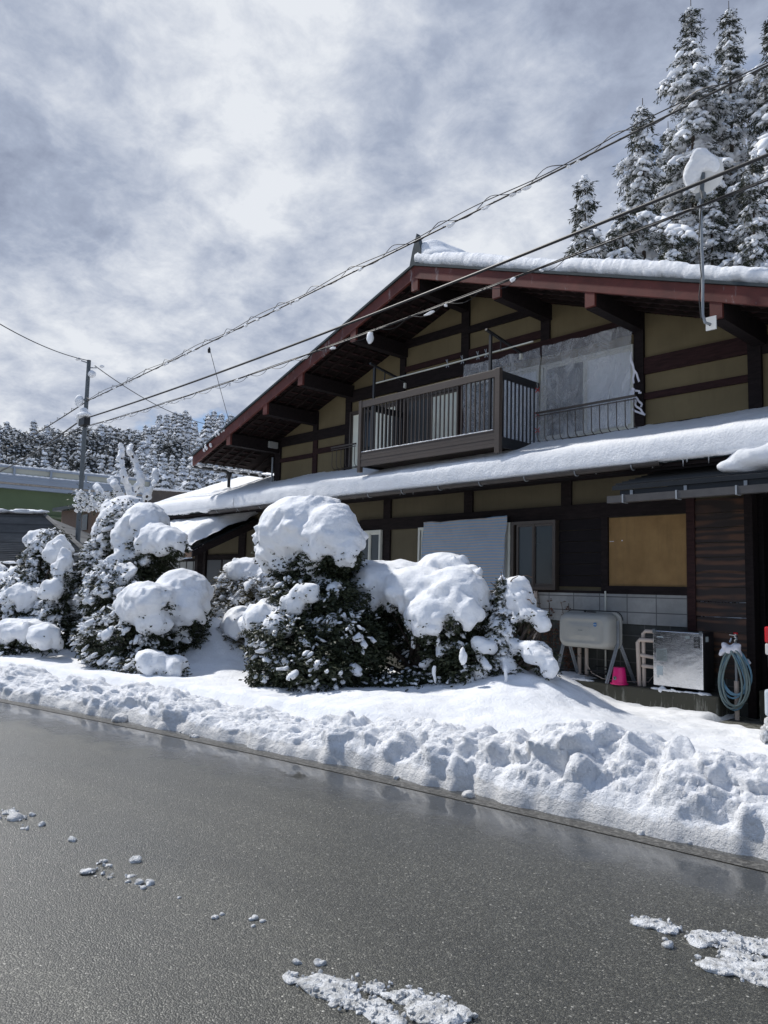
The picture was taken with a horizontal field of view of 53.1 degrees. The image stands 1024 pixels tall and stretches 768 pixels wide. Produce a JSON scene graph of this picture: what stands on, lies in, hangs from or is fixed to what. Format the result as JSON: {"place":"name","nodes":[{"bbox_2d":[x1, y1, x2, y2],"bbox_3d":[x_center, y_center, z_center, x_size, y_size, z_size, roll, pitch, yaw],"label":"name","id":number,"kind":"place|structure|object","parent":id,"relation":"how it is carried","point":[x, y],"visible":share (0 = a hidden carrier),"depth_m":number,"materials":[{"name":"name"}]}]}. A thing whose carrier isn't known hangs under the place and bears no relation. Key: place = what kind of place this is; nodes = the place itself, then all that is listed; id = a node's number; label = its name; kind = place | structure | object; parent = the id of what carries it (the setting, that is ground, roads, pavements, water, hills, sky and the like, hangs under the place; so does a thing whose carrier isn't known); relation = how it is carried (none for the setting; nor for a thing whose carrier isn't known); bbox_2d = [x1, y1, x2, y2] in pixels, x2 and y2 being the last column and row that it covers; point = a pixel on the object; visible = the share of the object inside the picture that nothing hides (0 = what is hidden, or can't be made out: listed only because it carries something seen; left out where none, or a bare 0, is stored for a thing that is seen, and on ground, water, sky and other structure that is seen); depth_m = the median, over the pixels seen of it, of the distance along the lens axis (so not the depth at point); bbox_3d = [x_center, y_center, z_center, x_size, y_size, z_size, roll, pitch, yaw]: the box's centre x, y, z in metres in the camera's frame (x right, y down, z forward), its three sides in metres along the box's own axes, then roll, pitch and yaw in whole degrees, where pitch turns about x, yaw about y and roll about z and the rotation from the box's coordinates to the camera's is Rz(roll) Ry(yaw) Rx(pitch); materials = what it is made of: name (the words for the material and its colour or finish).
{"place":"outdoors","nodes":[
{"label":"outdoors","id":0,"kind":"place"},
{"bbox_2d":[0,698,767,1023],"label":"road","id":1,"kind":"structure","parent":0,"point":[486,914],"depth_m":4.01,"materials":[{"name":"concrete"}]},
{"bbox_2d":[7,812,23,821],"bbox_3d":[-2.483,2.054,5.165,0.096,0.061,0.098,1,-6,7],"label":"snow clod","id":2,"kind":"object","parent":1,"relation":"on","point":[14,816],"visible":0.97,"depth_m":5.14,"materials":[{"name":"white snow"}]},
{"bbox_2d":[38,821,45,826],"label":"snow clod","id":3,"kind":"object","parent":1,"relation":"on","point":[41,823],"visible":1,"depth_m":5.04,"materials":[{"name":"white snow"}]},
{"bbox_2d":[0,807,136,878],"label":"slush patch","id":4,"kind":"object","parent":1,"relation":"on","point":[82,871],"visible":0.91,"depth_m":4.33,"materials":[{"name":"white snow"}]},
{"bbox_2d":[68,836,76,841],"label":"snow clod","id":5,"kind":"object","parent":1,"relation":"on","point":[72,839],"visible":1,"depth_m":4.75,"materials":[{"name":"white snow"}]},
{"bbox_2d":[111,713,127,721],"bbox_3d":[-3.069,2.411,8.918,0.168,0.135,0.219,0,-6,12],"label":"snow clod","id":6,"kind":"object","parent":1,"relation":"on","point":[121,717],"visible":0.81,"depth_m":8.87,"materials":[{"name":"white snow"}]},
{"bbox_2d":[129,855,141,862],"bbox_3d":[-1.439,2.015,4.441,0.073,0.049,0.061,3,-6,-12],"label":"snow clod","id":7,"kind":"object","parent":1,"relation":"on","point":[136,859],"visible":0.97,"depth_m":4.42,"materials":[{"name":"white snow"}]},
{"bbox_2d":[134,878,143,884],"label":"snow clod","id":8,"kind":"object","parent":1,"relation":"on","point":[139,881],"visible":0.96,"depth_m":4.11,"materials":[{"name":"white snow"}]},
{"bbox_2d":[138,885,146,889],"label":"snow clod","id":9,"kind":"object","parent":1,"relation":"on","point":[142,887],"visible":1,"depth_m":4.05,"materials":[{"name":"white snow"}]},
{"bbox_2d":[145,879,154,885],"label":"snow clod","id":10,"kind":"object","parent":1,"relation":"on","point":[149,882],"visible":1,"depth_m":4.10,"materials":[{"name":"white snow"}]},
{"bbox_2d":[189,734,198,737],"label":"snow clod","id":11,"kind":"object","parent":1,"relation":"on","point":[194,736],"visible":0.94,"depth_m":8.07,"materials":[{"name":"white snow"}]},
{"bbox_2d":[248,914,258,920],"bbox_3d":[-0.631,1.961,3.706,0.050,0.026,0.037,7,-8,-43],"label":"snow clod","id":12,"kind":"object","parent":1,"relation":"on","point":[254,917],"visible":1,"depth_m":3.70,"materials":[{"name":"white snow"}]},
{"bbox_2d":[292,958,301,964],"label":"snow clod","id":13,"kind":"object","parent":1,"relation":"on","point":[295,961],"visible":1,"depth_m":3.28,"materials":[{"name":"white snow"}]},
{"bbox_2d":[313,958,326,966],"bbox_3d":[-0.275,1.927,3.285,0.053,0.029,0.048,7,-8,-43],"label":"snow clod","id":14,"kind":"object","parent":1,"relation":"on","point":[317,962],"visible":1,"depth_m":3.27,"materials":[{"name":"white snow"}]},
{"bbox_2d":[282,969,477,1023],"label":"slush patch","id":15,"kind":"object","parent":1,"relation":"on","point":[420,1007],"visible":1,"depth_m":2.97,"materials":[{"name":"white snow"}]},
{"bbox_2d":[0,662,767,860],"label":"snow bank","id":16,"kind":"structure","parent":1,"relation":"on","point":[677,788],"depth_m":5.99,"materials":[{"name":"white snow"}]},
{"bbox_2d":[0,699,767,871],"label":"curb","id":17,"kind":"object","parent":1,"relation":"on","point":[681,848],"visible":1,"depth_m":5.93,"materials":[{"name":"grey concrete"}]},
{"bbox_2d":[395,989,405,995],"bbox_3d":[0.069,1.911,3.051,0.045,0.028,0.047,7,-8,-43],"label":"snow clod","id":18,"kind":"object","parent":1,"relation":"on","point":[399,991],"visible":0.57,"depth_m":3.05,"materials":[{"name":"white snow"}]},
{"bbox_2d":[462,790,474,797],"bbox_3d":[0.661,2.215,6.013,0.111,0.080,0.106,7,-8,-43],"label":"snow clod","id":19,"kind":"object","parent":1,"relation":"on","point":[468,794],"visible":0.87,"depth_m":5.97,"materials":[{"name":"white snow"}]},
{"bbox_2d":[637,830,643,834],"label":"snow clod","id":20,"kind":"object","parent":1,"relation":"on","point":[640,832],"visible":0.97,"depth_m":5.17,"materials":[{"name":"white snow"}]},
{"bbox_2d":[630,914,682,934],"bbox_3d":[1.333,2.012,3.758,0.252,0.048,0.160,-3,-7,36],"label":"slush patch","id":21,"kind":"object","parent":1,"relation":"on","point":[668,926],"visible":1,"depth_m":3.72,"materials":[{"name":"white snow"}]},
{"bbox_2d":[661,937,673,948],"bbox_3d":[1.303,1.990,3.548,0.052,0.040,0.094,2,-6,-4],"label":"snow clod","id":22,"kind":"object","parent":1,"relation":"on","point":[667,943],"visible":1,"depth_m":3.52,"materials":[{"name":"white snow"}]},
{"bbox_2d":[685,838,691,844],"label":"snow clod","id":23,"kind":"object","parent":1,"relation":"on","point":[687,841],"visible":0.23,"depth_m":5.00,"materials":[{"name":"white snow"}]},
{"bbox_2d":[684,929,767,987],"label":"slush patch","id":24,"kind":"object","parent":1,"relation":"on","point":[737,958],"visible":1,"depth_m":3.42,"materials":[{"name":"white snow"}]},
{"bbox_2d":[0,617,767,756],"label":"snow ground","id":25,"kind":"structure","parent":0,"point":[530,700],"depth_m":8.93,"materials":[{"name":"white snow"}]},
{"bbox_2d":[0,526,80,656],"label":"evergreen shrub","id":26,"kind":"object","parent":25,"relation":"on","point":[35,585],"visible":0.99,"depth_m":13.47,"materials":[{"name":"green plant"}]},
{"bbox_2d":[52,504,99,533],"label":"shed","id":27,"kind":"structure","parent":25,"relation":"on","point":[69,517],"depth_m":29.82,"materials":[{"name":"brown wood"}]},
{"bbox_2d":[81,514,87,529],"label":"window","id":28,"kind":"structure","parent":27,"relation":"in","point":[84,517],"depth_m":29.22,"materials":[{"name":"glass"}]},
{"bbox_2d":[0,509,156,601],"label":"neighbour house","id":29,"kind":"structure","parent":25,"relation":"on","point":[16,525],"depth_m":25.41,"materials":[{"name":"grey tile"}]},
{"bbox_2d":[75,357,103,541],"bbox_3d":[-9.753,-0.590,24.626,0.879,8.842,0.673,-3,-7,36],"label":"utility pole","id":30,"kind":"object","parent":25,"relation":"on","point":[81,416],"visible":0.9,"depth_m":24.83,"materials":[{"name":"grey concrete"}]},
{"bbox_2d":[0,422,76,471],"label":"cable","id":31,"kind":"object","parent":30,"relation":"attached to","point":[42,446],"visible":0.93,"depth_m":29.77,"materials":[{"name":"black rubber"}]},
{"bbox_2d":[1,427,80,469],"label":"cable","id":32,"kind":"object","parent":30,"relation":"attached to","point":[48,446],"visible":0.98,"depth_m":29.12,"materials":[{"name":"black rubber"}]},
{"bbox_2d":[0,403,83,451],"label":"cable","id":33,"kind":"object","parent":30,"relation":"attached to","point":[51,423],"visible":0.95,"depth_m":29.81,"materials":[{"name":"black rubber"}]},
{"bbox_2d":[0,324,88,360],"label":"service wire","id":34,"kind":"object","parent":30,"relation":"attached to","point":[40,344],"visible":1,"depth_m":21.32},
{"bbox_2d":[95,366,203,423],"bbox_3d":[-8.698,-4.236,29.490,0.025,0.327,9.154,1,-6,9],"label":"service wire","id":35,"kind":"object","parent":30,"relation":"attached to","point":[146,399],"visible":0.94,"depth_m":28.15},
{"bbox_2d":[84,178,767,428],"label":"cable","id":36,"kind":"object","parent":30,"relation":"attached to","point":[370,336],"visible":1,"depth_m":11.87,"materials":[{"name":"black rubber"}]},
{"bbox_2d":[85,153,767,418],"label":"cable","id":37,"kind":"object","parent":30,"relation":"attached to","point":[732,169],"visible":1,"depth_m":11.43,"materials":[{"name":"black rubber"}]},
{"bbox_2d":[86,62,767,401],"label":"cable","id":38,"kind":"object","parent":30,"relation":"attached to","point":[568,166],"visible":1,"depth_m":11.48,"materials":[{"name":"black rubber"}]},
{"bbox_2d":[67,443,158,520],"bbox_3d":[-6.316,-0.409,17.546,2.294,2.410,1.164,1,-6,9],"label":"bare tree","id":39,"kind":"object","parent":25,"relation":"on","point":[138,487],"visible":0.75,"depth_m":17.42,"materials":[{"name":"white plant"}]},
{"bbox_2d":[58,495,214,676],"bbox_3d":[-4.188,1.090,12.812,2.296,3.057,4.951,7,-8,-43],"label":"evergreen shrub","id":40,"kind":"object","parent":25,"relation":"on","point":[123,600],"visible":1,"depth_m":12.04,"materials":[{"name":"green plant"}]},
{"bbox_2d":[209,557,277,652],"bbox_3d":[-2.297,1.618,13.190,1.416,1.711,2.110,5,-7,-30],"label":"round shrub","id":41,"kind":"object","parent":25,"relation":"on","point":[240,585],"visible":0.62,"depth_m":12.97,"materials":[{"name":"green plant"}]},
{"bbox_2d":[234,495,396,692],"bbox_3d":[-1.075,1.099,10.710,2.194,2.800,2.852,7,-8,-43],"label":"dome shrub","id":42,"kind":"object","parent":25,"relation":"on","point":[307,549],"visible":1,"depth_m":10.21,"materials":[{"name":"green plant"}]},
{"bbox_2d":[269,661,472,691],"bbox_3d":[-0.041,2.105,10.151,3.311,0.643,1.358,-1,-6,22],"label":"ground cover","id":43,"kind":"object","parent":25,"relation":"on","point":[412,676],"visible":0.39,"depth_m":9.85,"materials":[{"name":"green plant"}]},
{"bbox_2d":[373,623,455,668],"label":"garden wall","id":44,"kind":"structure","parent":25,"relation":"on","point":[393,659],"depth_m":12.18,"materials":[{"name":"concrete"}]},
{"bbox_2d":[335,552,497,686],"bbox_3d":[0.459,1.508,10.773,1.713,1.940,3.325,7,-8,-43],"label":"hedge","id":45,"kind":"object","parent":25,"relation":"on","point":[433,603],"visible":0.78,"depth_m":9.81,"materials":[{"name":"green plant"}]},
{"bbox_2d":[490,573,532,602],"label":"bare twigs","id":46,"kind":"object","parent":45,"relation":"on","point":[512,579],"visible":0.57,"depth_m":9.53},
{"bbox_2d":[154,234,767,718],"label":"house","id":47,"kind":"structure","parent":25,"relation":"on","point":[654,516],"depth_m":12.52,"materials":[{"name":"paint"}]},
{"bbox_2d":[170,559,194,570],"bbox_3d":[-5.680,1.884,21.667,0.045,1.120,1.950,7,-8,-43],"label":"lattice window","id":48,"kind":"structure","parent":47,"relation":"in","point":[188,563],"depth_m":21.54,"materials":[{"name":"grey glass"}]},
{"bbox_2d":[208,347,228,419],"bbox_3d":[-3.619,-2.739,17.036,0.060,1.060,2.650,1,-6,0],"label":"drop wire","id":49,"kind":"object","parent":47,"relation":"attached to","point":[209,350],"visible":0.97,"depth_m":16.46,"materials":[{"name":"black metal"}]},
{"bbox_2d":[206,558,232,616],"bbox_3d":[-4.279,2.197,20.134,0.040,1.960,1.540,7,-8,-43],"label":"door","id":50,"kind":"structure","parent":47,"relation":"in","point":[212,564],"depth_m":20.42,"materials":[{"name":"grey glass"}]},
{"bbox_2d":[348,402,395,469],"bbox_3d":[-0.217,-1.544,16.283,0.120,1.370,1.480,7,-8,-43],"label":"window","id":51,"kind":"structure","parent":47,"relation":"in","point":[353,423],"depth_m":16.64,"materials":[{"name":"grey glass"}]},
{"bbox_2d":[361,530,382,559],"bbox_3d":[-0.284,0.849,16.028,0.150,0.915,0.750,7,-8,-43],"label":"window","id":52,"kind":"structure","parent":47,"relation":"in","point":[373,549],"depth_m":15.92,"materials":[{"name":"beige metal"}]},
{"bbox_2d":[402,386,459,444],"bbox_3d":[0.931,-1.648,15.069,0.120,1.390,1.490,7,-8,-43],"label":"window","id":53,"kind":"structure","parent":47,"relation":"in","point":[455,388],"depth_m":15.05,"materials":[{"name":"grey glass"}]},
{"bbox_2d":[376,341,532,383],"bbox_3d":[1.095,-2.642,13.702,0.040,0.145,3.770,7,-8,-43],"label":"laundry pole","id":54,"kind":"object","parent":47,"relation":"attached to","point":[485,354],"visible":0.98,"depth_m":13.43,"materials":[{"name":"beige metal"}]},
{"bbox_2d":[421,516,506,590],"bbox_3d":[1.409,0.776,14.019,0.053,1.319,2.083,7,-8,-43],"label":"net sheet","id":55,"kind":"object","parent":47,"relation":"attached to","point":[479,542],"visible":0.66,"depth_m":13.79,"materials":[{"name":"grey fabric"}]},
{"bbox_2d":[417,522,510,577],"bbox_3d":[1.467,0.854,14.155,0.150,1.215,2.230,7,-8,-43],"label":"window","id":56,"kind":"structure","parent":47,"relation":"in","point":[507,559],"depth_m":13.40,"materials":[{"name":"beige metal"}]},
{"bbox_2d":[467,365,540,441],"bbox_3d":[2.130,-1.771,13.806,0.115,1.440,1.640,7,-8,-43],"label":"window","id":57,"kind":"structure","parent":47,"relation":"in","point":[533,373],"depth_m":13.62,"materials":[{"name":"grey glass"}]},
{"bbox_2d":[533,591,536,667],"bbox_3d":[2.517,1.980,12.779,0.070,1.330,0.067,7,-8,-43],"label":"pipe","id":58,"kind":"object","parent":47,"relation":"attached to","point":[535,595],"visible":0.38,"depth_m":12.80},
{"bbox_2d":[511,520,558,589],"bbox_3d":[2.561,0.733,12.986,0.170,1.155,0.900,7,-8,-43],"label":"window","id":59,"kind":"structure","parent":47,"relation":"in","point":[534,544],"depth_m":12.91,"materials":[{"name":"grey glass"}]},
{"bbox_2d":[528,590,581,670],"bbox_3d":[2.779,1.933,12.480,1.037,1.305,0.312,-4,-8,41],"label":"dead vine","id":60,"kind":"object","parent":47,"relation":"attached to","point":[565,649],"visible":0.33,"depth_m":12.42,"materials":[{"name":"brown plant"}]},
{"bbox_2d":[540,344,633,440],"bbox_3d":[3.310,-1.898,12.561,0.115,1.340,1.720,7,-8,-43],"label":"window","id":61,"kind":"structure","parent":47,"relation":"in","point":[588,378],"depth_m":12.53,"materials":[{"name":"grey glass"}]},
{"bbox_2d":[535,352,644,432],"bbox_3d":[3.301,-2.064,12.417,0.125,1.667,1.983,7,-8,-44],"label":"plastic sheet","id":62,"kind":"object","parent":47,"relation":"attached to","point":[633,389],"visible":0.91,"depth_m":11.79,"materials":[{"name":"white plastic"}]},
{"bbox_2d":[604,591,606,678],"bbox_3d":[3.424,1.901,11.871,0.026,1.350,0.025,7,-8,-43],"label":"pipe","id":63,"kind":"object","parent":47,"relation":"attached to","point":[605,650],"visible":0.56,"depth_m":11.87,"materials":[{"name":"beige metal"}]},
{"bbox_2d":[683,148,723,330],"bbox_3d":[4.073,-3.449,9.846,0.430,2.380,0.425,3,-6,-14],"label":"satellite dish","id":64,"kind":"object","parent":47,"relation":"attached to","point":[702,163],"visible":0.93,"depth_m":9.78,"materials":[{"name":"white paint"}]},
{"bbox_2d":[470,575,563,681],"bbox_3d":[1.632,1.505,9.602,1.163,1.435,1.058,1,-6,9],"label":"conifer shrub","id":65,"kind":"object","parent":25,"relation":"on","point":[505,639],"visible":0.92,"depth_m":9.46,"materials":[{"name":"green plant"}]},
{"bbox_2d":[564,174,610,258],"bbox_3d":[6.171,-2.754,24.195,5.784,16.575,6.918,3,-6,-19],"label":"snowy conifer","id":66,"kind":"object","parent":25,"relation":"on","point":[584,206],"visible":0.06,"depth_m":24.71,"materials":[{"name":"white plant"}]},
{"bbox_2d":[572,677,734,716],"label":"concrete plinth","id":67,"kind":"structure","parent":25,"relation":"on","point":[649,695],"depth_m":10.62,"materials":[{"name":"grey concrete"}]},
{"bbox_2d":[578,648,580,673],"bbox_3d":[3.075,2.316,12.081,0.060,0.550,0.057,7,-8,-43],"label":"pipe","id":68,"kind":"object","parent":67,"relation":"on","point":[579,660],"visible":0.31,"depth_m":12.05,"materials":[{"name":"grey metal"}]},
{"bbox_2d":[585,648,588,676],"bbox_3d":[3.164,2.309,11.987,0.060,0.550,0.057,7,-8,-43],"label":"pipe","id":69,"kind":"object","parent":67,"relation":"on","point":[587,654],"visible":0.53,"depth_m":11.96,"materials":[{"name":"grey metal"}]},
{"bbox_2d":[580,665,612,678],"bbox_3d":[3.227,2.433,11.669,0.256,0.207,0.565,7,-8,-43],"label":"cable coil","id":70,"kind":"object","parent":67,"relation":"on","point":[597,671],"visible":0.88,"depth_m":11.65,"materials":[{"name":"black rubber"}]},
{"bbox_2d":[557,609,636,683],"bbox_3d":[3.203,2.031,11.694,0.468,1.060,1.145,7,-8,-43],"label":"oil tank","id":71,"kind":"object","parent":67,"relation":"on","point":[594,629],"visible":0.98,"depth_m":11.51,"materials":[{"name":"white metal"}]},
{"bbox_2d":[586,648,653,681],"bbox_3d":[3.493,2.271,11.357,1.094,0.467,0.151,-3,-7,37],"label":"fuel line","id":72,"kind":"object","parent":71,"relation":"attached to","point":[611,679],"visible":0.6,"depth_m":11.45,"materials":[{"name":"rubber"}]},
{"bbox_2d":[610,667,628,684],"bbox_3d":[3.427,2.383,11.182,0.262,0.243,0.262,7,-8,-43],"label":"bucket","id":73,"kind":"object","parent":67,"relation":"on","point":[619,676],"visible":1,"depth_m":11.11,"materials":[{"name":"plastic"}]},
{"bbox_2d":[636,629,714,692],"bbox_3d":[4.061,2.071,10.796,0.357,0.832,1.032,7,-8,-43],"label":"boiler","id":74,"kind":"object","parent":67,"relation":"on","point":[683,659],"visible":0.99,"depth_m":10.56,"materials":[{"name":"silver metal"}]},
{"bbox_2d":[606,201,709,601],"bbox_3d":[7.272,-2.173,23.423,6.918,15.069,5.784,4,-6,-26],"label":"snowy conifer","id":75,"kind":"object","parent":25,"relation":"on","point":[625,223],"visible":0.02,"depth_m":23.77,"materials":[{"name":"green wood"}]},
{"bbox_2d":[605,98,725,262],"bbox_3d":[8.178,-4.503,25.511,9.178,20.330,8.675,6,-7,-38],"label":"snowy conifer","id":76,"kind":"object","parent":25,"relation":"on","point":[639,164],"visible":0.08,"depth_m":26.38,"materials":[{"name":"plant"}]},
{"bbox_2d":[651,128,681,215],"bbox_3d":[12.338,-5.191,31.134,8.675,23.438,9.178,5,-7,-34],"label":"snowy conifer","id":77,"kind":"object","parent":25,"relation":"on","point":[666,132],"visible":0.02,"depth_m":32.73,"materials":[{"name":"green wood"}]},
{"bbox_2d":[634,0,767,263],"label":"snowy conifer","id":78,"kind":"object","parent":25,"relation":"on","point":[688,74],"visible":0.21,"depth_m":29.07,"materials":[{"name":"plant"}]},
{"bbox_2d":[684,190,743,601],"bbox_3d":[10.402,-2.495,24.986,8.675,16.365,9.178,2,-6,-4],"label":"snowy conifer","id":79,"kind":"object","parent":25,"relation":"on","point":[715,239],"visible":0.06,"depth_m":24.66,"materials":[{"name":"green wood"}]},
{"bbox_2d":[694,16,767,263],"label":"snowy conifer","id":80,"kind":"object","parent":25,"relation":"on","point":[759,117],"visible":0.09,"depth_m":27.43,"materials":[{"name":"plant"}]},
{"bbox_2d":[718,151,767,602],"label":"snowy conifer","id":81,"kind":"object","parent":25,"relation":"on","point":[755,240],"visible":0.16,"depth_m":23.67,"materials":[{"name":"green wood"}]},
{"bbox_2d":[0,0,767,435],"label":"sky","id":82,"kind":"structure","parent":0,"point":[174,173],"materials":[{"name":"grey"}]},
{"bbox_2d":[719,716,763,729],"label":"driveway","id":83,"kind":"structure","parent":0,"point":[750,723],"depth_m":9.83,"materials":[{"name":"concrete"}]},
{"bbox_2d":[729,632,739,719],"bbox_3d":[4.587,2.170,10.075,0.158,1.172,0.080,3,-6,-12],"label":"stand pipe","id":84,"kind":"object","parent":83,"relation":"on","point":[736,684],"visible":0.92,"depth_m":10.06,"materials":[{"name":"metal"}]},
{"bbox_2d":[718,650,751,710],"bbox_3d":[4.554,2.177,9.971,0.138,0.816,0.429,7,-8,-43],"label":"hose","id":85,"kind":"object","parent":84,"relation":"hanging from","point":[747,677],"visible":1,"depth_m":9.93,"materials":[{"name":"blue rubber"}]},
{"bbox_2d":[719,642,750,663],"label":"snow","id":86,"kind":"structure","parent":85,"relation":"on","point":[728,648],"depth_m":10.01,"materials":[{"name":"white snow"}]},
{"bbox_2d":[759,626,767,742],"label":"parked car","id":87,"kind":"object","parent":83,"relation":"on","point":[763,734],"visible":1,"depth_m":8.37,"materials":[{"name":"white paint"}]},
{"bbox_2d":[759,689,767,722],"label":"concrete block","id":88,"kind":"structure","parent":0,"point":[762,704],"depth_m":9.90,"materials":[{"name":"grey concrete"}]},
{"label":"hill","id":89,"kind":"structure","parent":0,"visible":0},
{"bbox_2d":[0,410,263,558],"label":"forest","id":90,"kind":"object","parent":89,"relation":"on","point":[68,444],"visible":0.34,"depth_m":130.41,"materials":[{"name":"green plant"}]},
{"label":"ground","id":91,"kind":"structure","parent":0,"visible":0},
{"bbox_2d":[0,464,189,521],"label":"road bridge","id":92,"kind":"structure","parent":91,"relation":"on","point":[33,488],"depth_m":45.74,"materials":[{"name":"green paint"}]},
{"bbox_2d":[703,1,759,256],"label":"snowy conifer","id":93,"kind":"object","parent":91,"relation":"on","point":[733,138],"visible":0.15,"depth_m":31.35,"materials":[{"name":"white plant"}]}
]}

